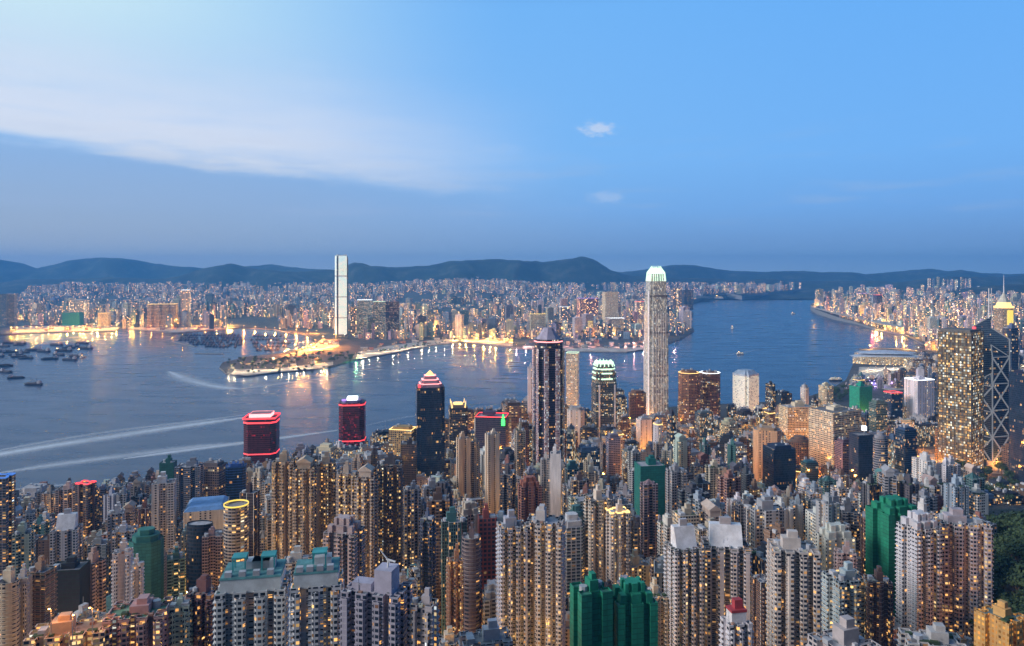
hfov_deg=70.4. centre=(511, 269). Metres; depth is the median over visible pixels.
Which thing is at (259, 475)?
apartment tower
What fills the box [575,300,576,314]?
distant tower
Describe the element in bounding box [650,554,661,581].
apartment tower
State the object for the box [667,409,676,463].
office tower
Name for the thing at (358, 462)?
apartment tower
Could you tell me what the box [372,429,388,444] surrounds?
office tower
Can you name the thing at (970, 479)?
apartment tower
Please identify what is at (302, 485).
bay window
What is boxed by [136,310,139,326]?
distant tower
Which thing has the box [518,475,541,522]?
apartment tower
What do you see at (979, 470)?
office block
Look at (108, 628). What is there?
bay window
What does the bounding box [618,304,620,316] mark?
distant tower
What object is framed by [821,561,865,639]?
apartment tower
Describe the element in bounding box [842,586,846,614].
bay window
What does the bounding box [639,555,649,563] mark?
apartment tower
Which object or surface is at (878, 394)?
island terrain
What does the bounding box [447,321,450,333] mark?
distant tower
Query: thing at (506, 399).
office tower
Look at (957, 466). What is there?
apartment tower
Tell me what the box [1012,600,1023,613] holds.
park tree
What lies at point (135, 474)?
apartment tower
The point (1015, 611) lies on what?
park tree
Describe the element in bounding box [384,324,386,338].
distant tower
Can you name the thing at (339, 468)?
apartment tower
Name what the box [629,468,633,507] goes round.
apartment tower
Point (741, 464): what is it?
apartment tower
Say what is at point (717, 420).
office tower
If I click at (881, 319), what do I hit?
headland tower
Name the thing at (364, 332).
distant block
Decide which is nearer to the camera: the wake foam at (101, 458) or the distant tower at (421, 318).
the wake foam at (101, 458)
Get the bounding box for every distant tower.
[24,312,28,320]
[28,304,31,314]
[32,303,41,313]
[38,313,43,324]
[46,303,51,310]
[57,310,61,320]
[62,300,68,311]
[71,283,76,290]
[80,290,86,296]
[83,285,89,290]
[89,304,94,312]
[95,306,97,316]
[100,298,106,304]
[106,303,109,312]
[108,285,114,290]
[112,301,117,308]
[117,286,123,293]
[122,302,130,320]
[125,286,130,292]
[125,315,128,325]
[131,308,137,325]
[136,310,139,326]
[141,312,143,325]
[144,308,146,319]
[145,297,152,302]
[166,314,172,327]
[173,299,180,315]
[180,311,190,326]
[202,285,206,292]
[203,311,211,327]
[206,293,214,303]
[209,314,213,328]
[211,302,216,316]
[213,305,215,318]
[219,299,224,308]
[220,305,222,318]
[222,309,226,327]
[226,297,232,303]
[231,304,234,317]
[244,302,247,314]
[249,304,253,315]
[250,295,257,300]
[253,285,258,293]
[269,308,273,316]
[273,303,279,315]
[276,304,278,316]
[281,318,287,327]
[288,304,295,317]
[288,314,291,326]
[294,298,299,305]
[294,308,298,325]
[303,309,307,327]
[307,286,311,292]
[311,307,313,319]
[322,309,324,323]
[324,313,326,324]
[328,310,330,327]
[348,319,350,332]
[349,286,353,291]
[349,295,355,301]
[367,317,374,332]
[372,323,374,338]
[373,285,378,292]
[375,324,378,337]
[378,296,385,302]
[379,285,382,293]
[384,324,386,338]
[399,308,403,324]
[400,320,403,335]
[400,326,402,338]
[404,317,406,338]
[406,298,412,308]
[407,310,413,320]
[410,316,412,338]
[414,303,420,313]
[416,324,418,338]
[417,315,425,323]
[419,322,423,339]
[422,304,428,316]
[424,325,426,336]
[427,310,430,320]
[427,322,432,337]
[443,311,451,330]
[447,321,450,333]
[451,310,457,321]
[452,296,456,303]
[452,321,454,337]
[455,314,463,338]
[457,298,463,304]
[460,309,468,324]
[462,279,467,288]
[467,280,471,288]
[468,322,472,337]
[469,290,474,298]
[474,319,480,326]
[481,322,484,338]
[487,317,496,330]
[493,305,497,313]
[501,307,504,316]
[503,295,507,302]
[505,304,512,320]
[506,318,512,338]
[518,303,523,315]
[523,313,526,321]
[527,319,529,332]
[537,299,543,312]
[538,304,541,312]
[546,307,553,321]
[550,302,557,315]
[550,323,555,330]
[554,322,560,337]
[560,298,566,305]
[563,320,567,334]
[568,285,571,293]
[572,300,574,314]
[572,316,581,334]
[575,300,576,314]
[581,313,593,328]
[598,300,601,312]
[616,285,621,290]
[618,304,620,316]
[623,319,626,331]
[625,283,629,289]
[626,301,628,315]
[629,322,631,336]
[632,311,637,322]
[679,306,689,323]
[683,310,691,327]
[694,289,700,295]
[716,286,721,292]
[723,285,727,292]
[737,285,740,293]
[761,284,765,292]
[766,285,772,291]
[789,282,793,289]
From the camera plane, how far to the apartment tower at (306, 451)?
1262.54 m
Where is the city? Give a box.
[7,277,1023,339]
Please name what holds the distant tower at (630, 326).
on the peninsula land
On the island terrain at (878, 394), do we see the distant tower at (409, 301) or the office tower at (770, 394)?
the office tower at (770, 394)
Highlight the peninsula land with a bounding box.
[0,287,811,376]
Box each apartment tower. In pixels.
[0,473,15,576]
[0,566,20,645]
[12,521,34,576]
[16,505,23,519]
[16,516,25,530]
[18,563,32,645]
[19,492,35,504]
[21,496,34,511]
[23,503,36,528]
[27,555,57,629]
[31,515,50,535]
[33,511,54,529]
[35,484,44,504]
[35,503,44,513]
[35,508,40,516]
[36,534,42,561]
[38,533,49,564]
[42,485,54,512]
[43,484,58,492]
[50,508,82,564]
[55,481,74,525]
[73,602,107,621]
[75,480,95,539]
[77,608,98,621]
[83,530,97,559]
[87,534,110,596]
[87,546,105,611]
[96,484,111,532]
[101,593,172,645]
[102,519,106,533]
[103,486,118,521]
[107,502,124,549]
[109,477,121,485]
[111,538,133,607]
[111,550,111,593]
[112,520,137,552]
[114,483,123,492]
[116,485,129,507]
[117,472,124,482]
[123,500,138,528]
[124,476,134,488]
[126,482,131,500]
[128,470,141,479]
[131,476,144,495]
[131,487,146,506]
[131,553,144,599]
[137,497,150,527]
[142,477,150,498]
[145,467,154,481]
[147,474,156,483]
[147,494,150,503]
[151,471,175,553]
[164,548,167,596]
[167,546,184,600]
[168,542,180,554]
[168,593,193,645]
[174,457,203,515]
[177,521,182,546]
[181,524,186,594]
[186,574,217,645]
[202,526,222,587]
[212,550,291,645]
[223,499,248,571]
[240,482,259,556]
[247,467,252,484]
[251,467,267,512]
[253,461,262,471]
[260,509,264,530]
[260,530,264,555]
[262,473,271,511]
[264,461,271,473]
[265,488,271,513]
[265,509,271,550]
[271,450,296,558]
[284,545,311,582]
[288,547,344,645]
[292,455,317,555]
[295,443,304,453]
[295,451,303,460]
[302,445,310,456]
[308,445,316,456]
[312,448,320,463]
[316,451,336,546]
[322,514,365,588]
[334,440,343,448]
[336,461,358,516]
[336,462,342,482]
[339,548,412,645]
[352,453,364,469]
[354,463,378,577]
[371,447,377,472]
[376,452,402,572]
[399,569,417,596]
[401,437,415,512]
[403,480,420,569]
[406,563,416,579]
[408,557,419,595]
[408,587,439,645]
[419,507,436,598]
[421,497,426,517]
[422,477,435,501]
[427,486,449,634]
[430,481,452,506]
[432,475,444,481]
[438,625,458,645]
[441,506,466,636]
[446,543,463,634]
[452,489,461,505]
[453,494,456,509]
[456,431,470,498]
[456,500,479,532]
[458,494,476,506]
[461,522,480,632]
[470,496,482,513]
[471,438,479,496]
[478,503,496,628]
[482,579,496,624]
[485,428,499,513]
[496,508,503,521]
[496,509,528,645]
[500,451,509,473]
[500,463,515,515]
[501,454,514,472]
[514,422,524,477]
[516,475,522,494]
[516,494,517,519]
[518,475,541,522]
[523,466,536,478]
[525,503,565,645]
[540,452,549,515]
[550,444,560,516]
[561,459,566,514]
[562,477,572,514]
[565,460,578,483]
[565,511,584,595]
[565,595,569,613]
[565,611,569,645]
[568,493,592,511]
[569,504,583,524]
[571,471,588,494]
[578,481,592,494]
[583,453,593,470]
[583,462,596,490]
[583,484,611,586]
[593,478,609,494]
[594,466,601,483]
[603,474,616,493]
[604,499,630,585]
[605,579,612,589]
[606,486,619,507]
[615,483,631,503]
[617,480,627,490]
[617,574,627,584]
[620,496,630,553]
[627,446,640,489]
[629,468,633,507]
[630,548,649,586]
[631,504,635,518]
[631,515,639,553]
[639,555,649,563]
[640,479,657,558]
[641,445,653,460]
[646,577,669,645]
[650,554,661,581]
[653,435,665,457]
[654,555,663,592]
[657,513,671,554]
[661,442,671,470]
[663,518,704,645]
[665,471,665,512]
[666,462,686,517]
[672,503,697,525]
[673,433,686,469]
[677,482,708,509]
[685,467,693,481]
[687,444,690,470]
[687,490,704,513]
[689,474,709,498]
[690,459,702,479]
[694,451,709,473]
[694,517,714,545]
[698,498,721,523]
[699,437,710,458]
[700,516,751,645]
[705,459,723,498]
[710,449,719,464]
[713,493,724,515]
[715,467,727,498]
[718,469,740,513]
[719,597,753,645]
[720,457,725,466]
[726,492,743,521]
[727,438,735,467]
[728,461,740,475]
[735,497,756,547]
[737,466,753,496]
[738,457,750,470]
[738,461,748,470]
[742,494,756,500]
[747,478,762,499]
[750,495,783,550]
[751,541,766,576]
[751,574,766,645]
[757,482,767,492]
[760,486,777,502]
[764,522,786,541]
[766,529,821,645]
[771,485,778,492]
[773,496,793,530]
[774,489,780,495]
[781,484,800,499]
[782,486,792,506]
[790,494,802,540]
[797,473,806,490]
[798,477,810,492]
[800,489,819,522]
[804,497,817,539]
[805,506,815,544]
[806,480,821,499]
[815,522,855,570]
[816,492,839,531]
[818,475,837,494]
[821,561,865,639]
[830,478,848,501]
[830,490,842,504]
[832,468,848,487]
[833,541,857,569]
[840,497,858,553]
[840,518,850,530]
[842,489,857,511]
[849,479,860,489]
[849,481,860,498]
[851,503,860,557]
[856,552,860,574]
[858,492,860,513]
[861,474,881,511]
[861,504,866,575]
[863,565,893,645]
[873,468,881,482]
[878,464,896,495]
[893,616,901,638]
[893,624,906,645]
[895,509,943,631]
[897,474,903,480]
[897,474,918,503]
[912,451,935,480]
[912,488,937,513]
[917,497,933,512]
[918,474,940,494]
[919,477,934,495]
[921,465,937,480]
[927,364,931,378]
[930,490,993,641]
[932,372,937,388]
[933,474,945,499]
[935,493,943,512]
[936,457,954,482]
[937,506,947,514]
[944,474,968,515]
[947,455,960,476]
[958,476,970,490]
[960,472,984,491]
[962,463,978,475]
[969,483,987,514]
[975,511,982,518]
[980,505,996,550]
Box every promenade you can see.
[356,339,457,358]
[523,346,643,351]
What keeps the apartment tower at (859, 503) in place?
on the island terrain at (878, 394)
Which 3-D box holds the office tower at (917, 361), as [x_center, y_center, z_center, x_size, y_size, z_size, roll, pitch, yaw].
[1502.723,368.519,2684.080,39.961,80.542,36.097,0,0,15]
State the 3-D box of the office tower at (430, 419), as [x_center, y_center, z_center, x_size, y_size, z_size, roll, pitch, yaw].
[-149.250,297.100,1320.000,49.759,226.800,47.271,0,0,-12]
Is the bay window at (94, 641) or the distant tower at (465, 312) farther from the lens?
the distant tower at (465, 312)
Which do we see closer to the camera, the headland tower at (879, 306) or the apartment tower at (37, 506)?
the apartment tower at (37, 506)
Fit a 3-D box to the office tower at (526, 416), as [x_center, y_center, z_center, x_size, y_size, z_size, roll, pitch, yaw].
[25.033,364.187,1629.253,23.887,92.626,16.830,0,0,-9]
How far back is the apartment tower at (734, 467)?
985.00 m
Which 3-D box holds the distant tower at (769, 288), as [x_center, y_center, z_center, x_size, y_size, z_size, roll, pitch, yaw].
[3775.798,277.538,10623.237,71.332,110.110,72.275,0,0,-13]
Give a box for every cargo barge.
[0,358,12,366]
[0,365,12,372]
[1,348,16,352]
[7,371,24,378]
[10,350,26,356]
[13,337,26,343]
[17,347,29,352]
[18,353,33,358]
[24,343,40,350]
[24,377,42,384]
[36,345,50,351]
[40,352,57,359]
[50,338,63,345]
[53,348,64,355]
[55,343,72,350]
[62,354,77,359]
[69,349,82,356]
[75,337,88,343]
[77,341,93,348]
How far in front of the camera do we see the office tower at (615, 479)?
1161.68 m
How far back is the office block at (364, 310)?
4306.26 m
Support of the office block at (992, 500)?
on the island terrain at (878, 394)
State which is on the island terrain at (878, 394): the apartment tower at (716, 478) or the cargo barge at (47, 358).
the apartment tower at (716, 478)
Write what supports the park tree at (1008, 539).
on the island terrain at (878, 394)
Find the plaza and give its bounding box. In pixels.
[231,362,332,375]
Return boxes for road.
[812,306,905,327]
[994,503,1023,509]
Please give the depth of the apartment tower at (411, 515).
734.67 m
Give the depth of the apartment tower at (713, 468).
923.41 m
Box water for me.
[0,296,929,489]
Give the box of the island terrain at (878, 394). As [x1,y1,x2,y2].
[402,292,1023,597]
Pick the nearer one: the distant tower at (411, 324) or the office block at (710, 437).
the office block at (710, 437)
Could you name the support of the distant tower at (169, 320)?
on the peninsula land
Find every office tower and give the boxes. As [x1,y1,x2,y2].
[20,483,48,496]
[187,520,212,592]
[204,458,227,496]
[225,459,246,500]
[242,411,280,463]
[242,457,253,468]
[262,460,268,467]
[289,451,304,457]
[314,443,338,458]
[336,454,352,469]
[339,396,365,446]
[339,444,361,456]
[350,450,364,456]
[360,442,366,450]
[361,445,383,451]
[361,450,385,464]
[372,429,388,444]
[381,442,388,454]
[389,423,414,455]
[415,370,444,477]
[416,473,427,496]
[445,417,448,457]
[449,399,467,457]
[468,408,474,429]
[474,407,483,415]
[475,410,508,450]
[480,446,501,489]
[480,473,481,497]
[501,397,518,407]
[501,447,513,454]
[502,400,523,446]
[509,453,513,461]
[511,429,513,449]
[517,418,528,465]
[521,395,527,412]
[524,411,528,423]
[525,462,535,471]
[528,363,531,423]
[529,424,531,465]
[533,463,539,480]
[565,403,568,429]
[565,430,577,457]
[566,351,578,407]
[566,423,574,466]
[567,405,584,444]
[575,443,598,474]
[579,439,591,444]
[580,423,597,442]
[582,407,590,417]
[588,436,602,476]
[591,359,616,437]
[591,442,599,468]
[600,424,616,439]
[602,475,619,483]
[603,443,605,474]
[606,431,620,475]
[611,429,623,475]
[617,381,623,394]
[617,394,626,426]
[618,414,630,439]
[622,445,639,479]
[623,468,626,484]
[629,388,645,419]
[636,414,651,451]
[647,412,666,439]
[653,419,662,441]
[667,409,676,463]
[678,368,699,423]
[691,448,698,463]
[695,408,713,441]
[698,439,718,449]
[700,369,719,415]
[712,445,718,454]
[714,415,720,437]
[715,426,719,443]
[719,433,731,461]
[720,417,736,435]
[720,431,736,440]
[725,438,746,464]
[727,403,736,420]
[732,369,758,411]
[734,431,748,461]
[735,409,752,421]
[735,422,741,435]
[737,405,750,410]
[737,418,747,433]
[742,430,750,438]
[748,415,755,430]
[748,431,752,472]
[753,407,763,425]
[753,424,780,481]
[754,404,766,410]
[763,440,795,489]
[764,408,775,425]
[765,381,774,411]
[775,389,791,407]
[776,413,778,427]
[779,400,813,439]
[781,430,785,442]
[788,435,808,464]
[800,384,808,404]
[801,457,818,483]
[809,404,860,468]
[811,395,818,406]
[819,382,832,405]
[823,462,833,476]
[834,436,848,474]
[849,426,873,482]
[861,409,868,432]
[869,399,886,431]
[873,431,887,473]
[879,425,890,435]
[883,391,902,418]
[887,433,894,468]
[891,419,901,433]
[891,468,901,475]
[894,369,905,380]
[895,424,916,473]
[898,417,913,426]
[903,404,905,418]
[904,375,934,419]
[906,362,917,371]
[911,358,922,364]
[914,419,934,446]
[916,366,924,376]
[918,352,929,358]
[923,357,934,377]
[932,363,937,375]
[935,426,937,459]
[1001,443,1008,468]
[1002,320,1018,370]
[1009,370,1023,481]
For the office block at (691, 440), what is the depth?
1488.17 m
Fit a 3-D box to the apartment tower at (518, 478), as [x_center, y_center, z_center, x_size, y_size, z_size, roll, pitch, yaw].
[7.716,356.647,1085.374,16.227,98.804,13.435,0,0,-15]
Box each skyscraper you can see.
[335,255,347,338]
[532,315,564,464]
[643,266,667,414]
[938,327,983,468]
[972,288,1009,461]
[993,280,1013,333]
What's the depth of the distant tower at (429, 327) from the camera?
4165.83 m
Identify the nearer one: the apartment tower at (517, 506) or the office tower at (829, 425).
the apartment tower at (517, 506)
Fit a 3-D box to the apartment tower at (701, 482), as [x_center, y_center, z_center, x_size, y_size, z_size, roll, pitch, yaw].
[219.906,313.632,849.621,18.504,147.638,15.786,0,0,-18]
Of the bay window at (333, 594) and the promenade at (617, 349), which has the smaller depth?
the bay window at (333, 594)
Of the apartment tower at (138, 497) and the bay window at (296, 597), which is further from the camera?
the apartment tower at (138, 497)
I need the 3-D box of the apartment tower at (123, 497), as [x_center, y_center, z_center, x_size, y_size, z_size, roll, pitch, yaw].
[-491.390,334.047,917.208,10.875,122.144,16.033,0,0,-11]
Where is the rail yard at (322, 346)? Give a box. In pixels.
[287,340,339,354]
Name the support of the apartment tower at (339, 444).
on the island terrain at (878, 394)
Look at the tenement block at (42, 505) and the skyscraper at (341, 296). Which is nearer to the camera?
the tenement block at (42, 505)
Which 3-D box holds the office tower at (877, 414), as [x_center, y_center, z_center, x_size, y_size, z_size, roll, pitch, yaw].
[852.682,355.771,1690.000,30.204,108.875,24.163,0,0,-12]
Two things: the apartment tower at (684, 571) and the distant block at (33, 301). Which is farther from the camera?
the distant block at (33, 301)
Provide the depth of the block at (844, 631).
398.60 m
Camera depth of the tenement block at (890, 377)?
2462.57 m
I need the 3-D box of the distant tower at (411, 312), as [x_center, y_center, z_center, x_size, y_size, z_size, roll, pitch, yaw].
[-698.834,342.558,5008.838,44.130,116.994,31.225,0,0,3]
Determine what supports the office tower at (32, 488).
on the island terrain at (878, 394)
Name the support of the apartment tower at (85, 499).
on the island terrain at (878, 394)
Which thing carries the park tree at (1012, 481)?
on the island terrain at (878, 394)
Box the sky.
[0,0,1023,273]
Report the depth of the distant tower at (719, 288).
10384.53 m
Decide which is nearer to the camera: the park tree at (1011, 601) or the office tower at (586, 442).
the park tree at (1011, 601)
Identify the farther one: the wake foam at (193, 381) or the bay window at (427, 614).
the wake foam at (193, 381)
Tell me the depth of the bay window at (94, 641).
398.42 m
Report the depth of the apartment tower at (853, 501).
811.75 m
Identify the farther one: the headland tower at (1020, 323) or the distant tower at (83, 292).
the distant tower at (83, 292)
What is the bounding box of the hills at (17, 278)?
[0,256,1023,299]
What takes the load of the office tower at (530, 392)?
on the island terrain at (878, 394)
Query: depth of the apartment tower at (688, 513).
631.94 m
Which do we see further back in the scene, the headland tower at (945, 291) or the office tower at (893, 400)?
the headland tower at (945, 291)
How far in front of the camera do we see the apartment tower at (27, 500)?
947.43 m
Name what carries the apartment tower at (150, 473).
on the island terrain at (878, 394)
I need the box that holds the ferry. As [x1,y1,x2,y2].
[829,377,841,380]
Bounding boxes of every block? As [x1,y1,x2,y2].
[0,294,8,326]
[9,294,16,325]
[16,490,24,498]
[18,301,27,304]
[23,611,106,645]
[29,300,38,304]
[31,315,37,324]
[39,502,47,510]
[50,320,56,325]
[69,299,88,317]
[98,313,110,326]
[102,479,110,485]
[106,594,111,612]
[123,318,125,328]
[147,303,177,327]
[176,510,180,541]
[181,290,190,311]
[318,321,322,327]
[351,306,356,335]
[357,299,371,335]
[363,328,366,337]
[373,301,384,335]
[373,441,383,446]
[386,301,398,334]
[388,331,391,339]
[393,330,397,338]
[411,333,416,339]
[431,331,434,338]
[445,458,451,478]
[445,476,453,488]
[446,448,452,458]
[449,331,452,338]
[450,457,455,478]
[450,475,455,488]
[458,618,512,645]
[463,328,465,338]
[470,429,473,440]
[473,327,477,333]
[490,328,495,339]
[513,322,518,329]
[513,325,515,335]
[518,330,522,336]
[529,313,545,329]
[531,329,536,338]
[560,305,568,322]
[577,298,597,316]
[586,328,594,335]
[588,321,592,327]
[589,327,591,339]
[595,324,602,331]
[602,291,617,321]
[607,323,612,334]
[609,317,624,330]
[611,473,621,480]
[613,326,620,335]
[623,332,630,338]
[624,437,638,449]
[634,301,643,318]
[634,323,641,334]
[638,329,643,336]
[671,288,681,311]
[676,325,678,335]
[677,429,685,435]
[678,424,690,437]
[682,290,692,309]
[685,437,698,447]
[686,420,694,428]
[689,429,694,437]
[706,436,714,440]
[796,465,800,486]
[806,614,880,645]
[819,465,823,477]
[853,377,864,384]
[856,293,868,301]
[857,372,864,379]
[865,380,875,385]
[873,295,881,303]
[876,376,883,388]
[884,369,891,378]
[887,414,896,424]
[888,373,892,385]
[891,378,899,388]
[897,622,966,645]
[900,378,903,388]
[906,371,915,377]
[909,413,926,420]
[928,416,936,421]
[929,420,937,426]
[956,632,973,645]
[964,466,983,473]
[974,599,1023,645]
[985,476,1012,490]
[985,489,997,504]
[989,488,1022,504]
[1015,482,1023,491]
[1017,488,1023,504]
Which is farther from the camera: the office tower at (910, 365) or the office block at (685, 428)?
the office tower at (910, 365)
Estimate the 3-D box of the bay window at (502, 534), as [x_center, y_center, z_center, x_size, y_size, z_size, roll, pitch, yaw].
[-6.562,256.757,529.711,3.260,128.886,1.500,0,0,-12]
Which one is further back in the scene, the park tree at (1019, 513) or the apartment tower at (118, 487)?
the apartment tower at (118, 487)
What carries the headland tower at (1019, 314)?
on the island terrain at (878, 394)
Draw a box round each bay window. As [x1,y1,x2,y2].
[23,583,25,639]
[46,642,58,645]
[69,640,80,645]
[91,637,103,645]
[102,625,111,645]
[114,557,117,603]
[119,624,127,645]
[125,555,128,602]
[133,569,134,599]
[136,622,144,645]
[139,568,140,594]
[153,621,161,645]
[171,612,174,645]
[183,611,186,645]
[196,599,199,645]
[205,600,208,645]
[214,599,225,645]
[234,597,244,645]
[254,596,264,645]
[273,465,275,549]
[274,594,284,645]
[281,465,283,558]
[288,465,291,555]
[293,593,300,645]
[294,472,296,545]
[301,472,304,555]
[309,472,311,553]
[312,592,319,645]
[317,467,319,546]
[324,466,326,531]
[325,536,329,551]
[330,591,337,645]
[332,466,334,522]
[336,537,340,568]
[337,477,339,516]
[341,597,349,645]
[344,477,346,513]
[348,538,351,583]
[351,477,353,514]
[356,480,358,519]
[357,599,364,645]
[363,480,365,576]
[370,480,372,577]
[373,601,380,645]
[379,469,381,564]
[388,468,391,562]
[389,602,397,645]
[397,468,400,572]
[412,610,415,645]
[421,522,423,595]
[425,612,429,645]
[428,523,430,593]
[448,565,450,624]
[454,565,455,634]
[460,564,461,630]
[501,532,504,626]
[508,532,512,638]
[516,531,519,645]
[523,531,527,645]
[528,527,530,645]
[536,527,540,645]
[546,528,550,645]
[556,529,561,645]
[592,504,594,571]
[599,503,601,579]
[612,517,614,584]
[619,517,621,579]
[626,516,628,576]
[665,601,667,645]
[675,554,678,645]
[683,553,687,645]
[691,553,695,645]
[699,552,703,645]
[705,551,711,645]
[718,552,724,645]
[731,553,737,603]
[731,630,734,645]
[739,629,742,645]
[744,553,750,620]
[748,628,751,645]
[762,586,764,645]
[775,555,781,645]
[787,556,794,645]
[800,557,807,645]
[813,557,820,634]
[840,556,842,566]
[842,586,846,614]
[851,557,854,567]
[854,585,858,627]
[870,586,872,639]
[879,586,882,645]
[888,587,891,645]
[918,534,922,631]
[928,533,931,625]
[937,532,941,621]
[942,527,949,631]
[956,528,963,633]
[970,529,977,641]
[984,529,991,605]
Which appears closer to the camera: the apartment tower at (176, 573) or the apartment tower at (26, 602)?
the apartment tower at (26, 602)
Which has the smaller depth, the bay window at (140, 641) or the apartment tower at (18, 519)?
the bay window at (140, 641)
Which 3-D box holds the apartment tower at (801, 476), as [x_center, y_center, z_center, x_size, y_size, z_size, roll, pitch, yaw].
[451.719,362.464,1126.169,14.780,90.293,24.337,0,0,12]
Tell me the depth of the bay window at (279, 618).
384.19 m
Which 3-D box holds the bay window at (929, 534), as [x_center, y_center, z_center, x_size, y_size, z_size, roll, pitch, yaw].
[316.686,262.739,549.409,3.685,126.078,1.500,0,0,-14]
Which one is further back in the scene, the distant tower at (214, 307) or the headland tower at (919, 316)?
the distant tower at (214, 307)
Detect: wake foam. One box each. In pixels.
[0,417,242,455]
[1,444,222,472]
[125,430,336,458]
[169,372,238,388]
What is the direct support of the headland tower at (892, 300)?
on the island terrain at (878, 394)
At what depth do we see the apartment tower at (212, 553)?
729.22 m
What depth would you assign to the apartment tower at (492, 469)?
1085.11 m
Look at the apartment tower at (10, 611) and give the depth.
515.95 m
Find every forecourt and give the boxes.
[858,367,903,389]
[917,454,937,462]
[986,460,1004,473]
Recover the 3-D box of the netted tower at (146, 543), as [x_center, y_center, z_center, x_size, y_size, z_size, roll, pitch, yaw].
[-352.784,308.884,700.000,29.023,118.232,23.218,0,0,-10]
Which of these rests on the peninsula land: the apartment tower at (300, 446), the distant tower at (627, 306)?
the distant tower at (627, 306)
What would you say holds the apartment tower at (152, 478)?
on the island terrain at (878, 394)
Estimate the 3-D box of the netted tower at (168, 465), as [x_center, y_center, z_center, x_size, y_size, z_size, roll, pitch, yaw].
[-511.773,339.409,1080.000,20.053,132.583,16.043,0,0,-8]
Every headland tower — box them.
[816,289,822,299]
[826,296,828,309]
[827,292,830,305]
[833,293,835,309]
[835,302,838,314]
[839,297,843,317]
[852,307,855,319]
[854,313,859,320]
[855,299,861,305]
[858,304,863,315]
[864,308,869,318]
[865,318,870,324]
[871,314,874,325]
[873,303,877,315]
[877,317,885,326]
[878,302,883,317]
[881,305,883,317]
[883,297,886,307]
[885,284,892,292]
[887,308,891,318]
[889,314,891,328]
[890,297,895,303]
[893,293,899,298]
[898,321,902,331]
[899,308,901,319]
[903,317,907,333]
[906,287,912,295]
[906,305,909,321]
[911,309,914,324]
[912,304,916,315]
[913,325,917,336]
[916,291,922,295]
[917,312,921,325]
[919,325,923,336]
[922,336,927,340]
[925,340,934,349]
[926,308,929,315]
[927,316,936,331]
[930,290,934,297]
[932,328,936,337]
[935,302,939,311]
[937,318,940,328]
[939,297,943,307]
[942,317,946,327]
[943,289,949,296]
[945,293,950,299]
[945,300,951,307]
[953,304,955,319]
[954,312,957,327]
[956,308,962,325]
[960,277,963,288]
[960,317,964,325]
[962,292,967,297]
[963,303,968,309]
[964,279,967,288]
[966,315,971,327]
[971,307,975,316]
[972,313,974,324]
[977,308,980,322]
[981,305,987,315]
[1010,296,1015,301]
[1012,293,1020,301]
[1014,301,1018,311]
[1014,314,1017,323]
[1016,312,1021,319]
[1018,319,1023,330]
[1019,298,1021,311]
[1019,331,1023,346]
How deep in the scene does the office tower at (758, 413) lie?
1489.13 m
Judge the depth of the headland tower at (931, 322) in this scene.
4198.65 m
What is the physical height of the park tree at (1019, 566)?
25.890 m
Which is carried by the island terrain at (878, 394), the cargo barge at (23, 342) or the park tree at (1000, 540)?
the park tree at (1000, 540)
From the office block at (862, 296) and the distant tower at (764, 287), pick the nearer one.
the office block at (862, 296)
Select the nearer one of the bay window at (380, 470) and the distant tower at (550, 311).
the bay window at (380, 470)
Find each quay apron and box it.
[12,325,119,333]
[128,326,238,331]
[463,338,512,345]
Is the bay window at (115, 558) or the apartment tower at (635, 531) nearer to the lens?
the bay window at (115, 558)
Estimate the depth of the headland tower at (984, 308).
5623.86 m
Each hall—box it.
[183,495,228,529]
[849,350,917,364]
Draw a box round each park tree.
[958,461,970,468]
[979,473,987,479]
[981,468,991,479]
[984,514,992,521]
[985,484,992,491]
[989,511,1008,527]
[993,531,1005,553]
[993,534,1010,544]
[993,541,1007,553]
[993,554,1017,566]
[993,559,1007,586]
[993,573,1007,590]
[993,586,1011,602]
[993,591,1015,602]
[994,550,1010,559]
[995,461,1005,474]
[995,482,1008,488]
[997,512,1021,532]
[997,525,1008,532]
[999,563,1015,596]
[1000,465,1008,471]
[1000,530,1013,536]
[1000,544,1014,556]
[1002,571,1023,597]
[1003,470,1014,477]
[1004,494,1014,504]
[1005,534,1022,559]
[1005,541,1018,560]
[1005,596,1022,607]
[1007,478,1019,485]
[1007,511,1023,518]
[1008,517,1023,529]
[1008,524,1021,531]
[1008,561,1023,573]
[1009,570,1023,585]
[1009,606,1023,613]
[1012,545,1023,556]
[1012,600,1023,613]
[1013,589,1023,601]
[1015,537,1023,547]
[1015,603,1023,612]
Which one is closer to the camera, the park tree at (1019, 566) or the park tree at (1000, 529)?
the park tree at (1019, 566)
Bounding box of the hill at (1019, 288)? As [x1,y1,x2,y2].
[950,284,1023,297]
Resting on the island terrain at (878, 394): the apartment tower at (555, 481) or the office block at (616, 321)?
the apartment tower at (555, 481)
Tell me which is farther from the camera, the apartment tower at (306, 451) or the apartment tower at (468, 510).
the apartment tower at (306, 451)
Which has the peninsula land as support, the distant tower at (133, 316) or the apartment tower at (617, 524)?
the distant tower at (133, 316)
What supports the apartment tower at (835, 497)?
on the island terrain at (878, 394)
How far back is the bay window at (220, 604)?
378.88 m
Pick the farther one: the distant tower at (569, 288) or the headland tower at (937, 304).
the distant tower at (569, 288)
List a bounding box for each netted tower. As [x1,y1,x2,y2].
[53,555,90,612]
[62,312,83,325]
[128,526,163,598]
[159,453,176,479]
[570,570,612,645]
[613,576,657,645]
[634,455,664,517]
[849,381,871,411]
[865,494,916,616]
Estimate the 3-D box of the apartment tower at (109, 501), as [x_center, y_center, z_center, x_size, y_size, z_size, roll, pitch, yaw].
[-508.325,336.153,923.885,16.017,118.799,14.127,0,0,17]
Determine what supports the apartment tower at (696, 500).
on the island terrain at (878, 394)
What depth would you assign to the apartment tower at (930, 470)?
922.27 m
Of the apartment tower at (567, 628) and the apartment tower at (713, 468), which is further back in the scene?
the apartment tower at (713, 468)
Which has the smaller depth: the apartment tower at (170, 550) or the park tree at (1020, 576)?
the park tree at (1020, 576)

